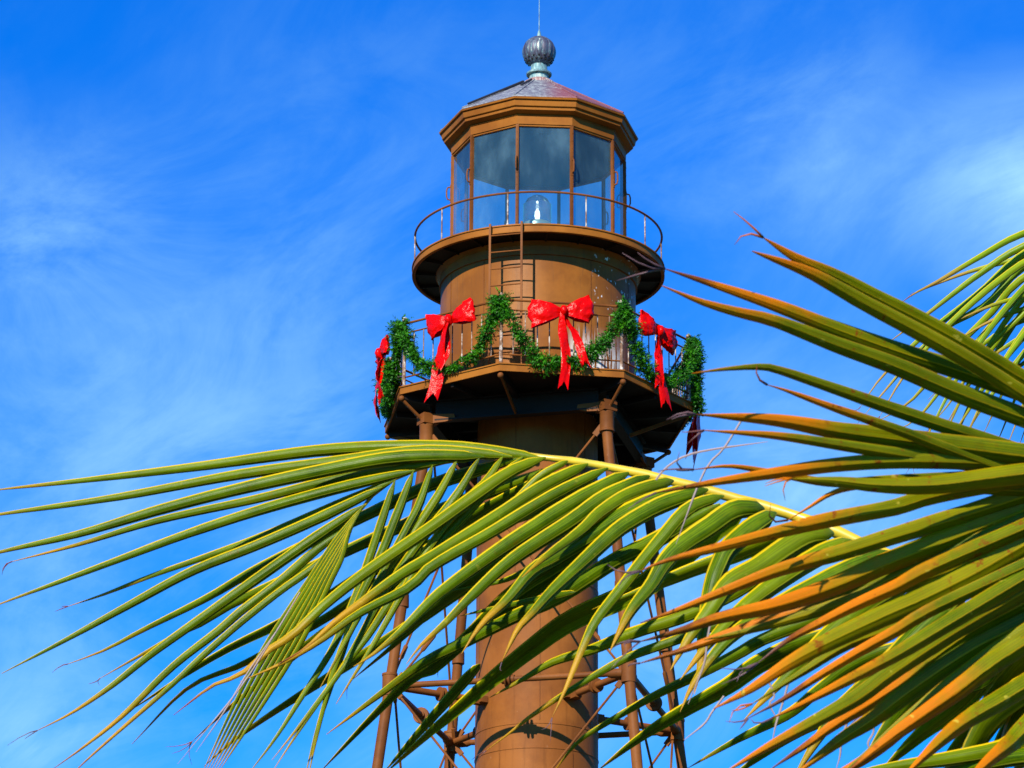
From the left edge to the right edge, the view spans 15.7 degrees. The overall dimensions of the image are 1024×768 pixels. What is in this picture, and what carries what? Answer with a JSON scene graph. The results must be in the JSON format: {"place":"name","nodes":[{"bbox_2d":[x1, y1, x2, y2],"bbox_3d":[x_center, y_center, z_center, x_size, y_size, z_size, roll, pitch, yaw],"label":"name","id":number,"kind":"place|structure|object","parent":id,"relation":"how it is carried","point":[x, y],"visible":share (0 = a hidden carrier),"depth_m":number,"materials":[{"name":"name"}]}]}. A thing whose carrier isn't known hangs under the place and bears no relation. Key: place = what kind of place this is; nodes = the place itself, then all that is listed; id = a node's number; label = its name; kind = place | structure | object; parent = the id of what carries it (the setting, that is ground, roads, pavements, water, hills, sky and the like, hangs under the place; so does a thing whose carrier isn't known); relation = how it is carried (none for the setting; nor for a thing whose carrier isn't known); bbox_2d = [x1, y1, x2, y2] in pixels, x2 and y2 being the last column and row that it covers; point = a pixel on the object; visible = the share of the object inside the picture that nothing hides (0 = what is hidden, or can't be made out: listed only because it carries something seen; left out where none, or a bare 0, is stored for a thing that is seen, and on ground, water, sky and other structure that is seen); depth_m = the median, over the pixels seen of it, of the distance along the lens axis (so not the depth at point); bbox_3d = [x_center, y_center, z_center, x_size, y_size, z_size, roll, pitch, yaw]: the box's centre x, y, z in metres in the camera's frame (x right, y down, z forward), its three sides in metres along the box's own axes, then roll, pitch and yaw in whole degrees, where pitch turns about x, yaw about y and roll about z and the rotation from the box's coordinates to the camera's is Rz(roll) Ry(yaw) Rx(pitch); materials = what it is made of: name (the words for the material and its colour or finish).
{"place":"outdoors","nodes":[
{"label":"outdoors","id":0,"kind":"place"},
{"bbox_2d":[0,211,1023,767],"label":"coconut palm","id":1,"kind":"object","parent":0,"point":[944,661],"visible":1,"depth_m":6.64,"materials":[{"name":"green plant"}]},
{"bbox_2d":[0,0,1023,767],"label":"sky","id":2,"kind":"structure","parent":0,"point":[211,211],"materials":[{"name":"blue"}]},
{"bbox_2d":[372,0,692,767],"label":"lighthouse","id":3,"kind":"object","parent":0,"point":[540,130],"visible":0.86,"depth_m":60.45,"materials":[{"name":"brown paint"}]},
{"bbox_2d":[523,195,551,222],"bbox_3d":[0.421,-2.632,61.813,0.580,1.130,0.580,0,-19,0],"label":"beacon lamp","id":4,"kind":"object","parent":3,"relation":"on","point":[537,217],"visible":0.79,"depth_m":61.83,"materials":[{"name":"glass"}]},
{"bbox_2d":[372,286,708,431],"bbox_3d":[0.429,0.062,61.491,5.629,1.572,5.645,0,-19,0],"label":"garland","id":5,"kind":"object","parent":3,"relation":"attached to","point":[500,310],"visible":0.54,"depth_m":59.53},
{"bbox_2d":[373,335,389,422],"bbox_3d":[-2.158,-0.063,60.888,0.239,1.375,0.797,4,-20,-11],"label":"ribbon bow","id":6,"kind":"object","parent":5,"relation":"attached to","point":[381,352],"visible":0.98,"depth_m":60.85,"materials":[{"name":"red fabric"}]},
{"bbox_2d":[424,297,476,401],"bbox_3d":[-0.996,-0.538,59.438,0.980,1.673,0.250,-12,-23,32],"label":"ribbon bow","id":7,"kind":"object","parent":5,"relation":"attached to","point":[440,325],"visible":1,"depth_m":59.48,"materials":[{"name":"red fabric"}]},
{"bbox_2d":[527,295,593,388],"bbox_3d":[0.777,-0.669,59.049,1.080,1.673,0.254,3,-20,-9],"label":"ribbon bow","id":8,"kind":"object","parent":5,"relation":"attached to","point":[542,312],"visible":1,"depth_m":59.11,"materials":[{"name":"red fabric"}]},
{"bbox_2d":[638,309,677,409],"bbox_3d":[2.373,-0.344,59.869,0.246,1.584,1.012,-16,-25,38],"label":"ribbon bow","id":9,"kind":"object","parent":5,"relation":"attached to","point":[666,340],"visible":1,"depth_m":59.82,"materials":[{"name":"red fabric"}]},
{"bbox_2d":[686,415,700,467],"bbox_3d":[2.998,0.421,61.585,0.300,2.103,1.080,0,-19,0],"label":"ribbon bow","id":10,"kind":"object","parent":5,"relation":"attached to","point":[694,442],"visible":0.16,"depth_m":61.44,"materials":[{"name":"red fabric"}]},
{"bbox_2d":[857,230,1023,471],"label":"coconut palm","id":11,"kind":"object","parent":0,"point":[1007,273],"visible":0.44,"depth_m":11.89,"materials":[{"name":"green plant"}]}
]}

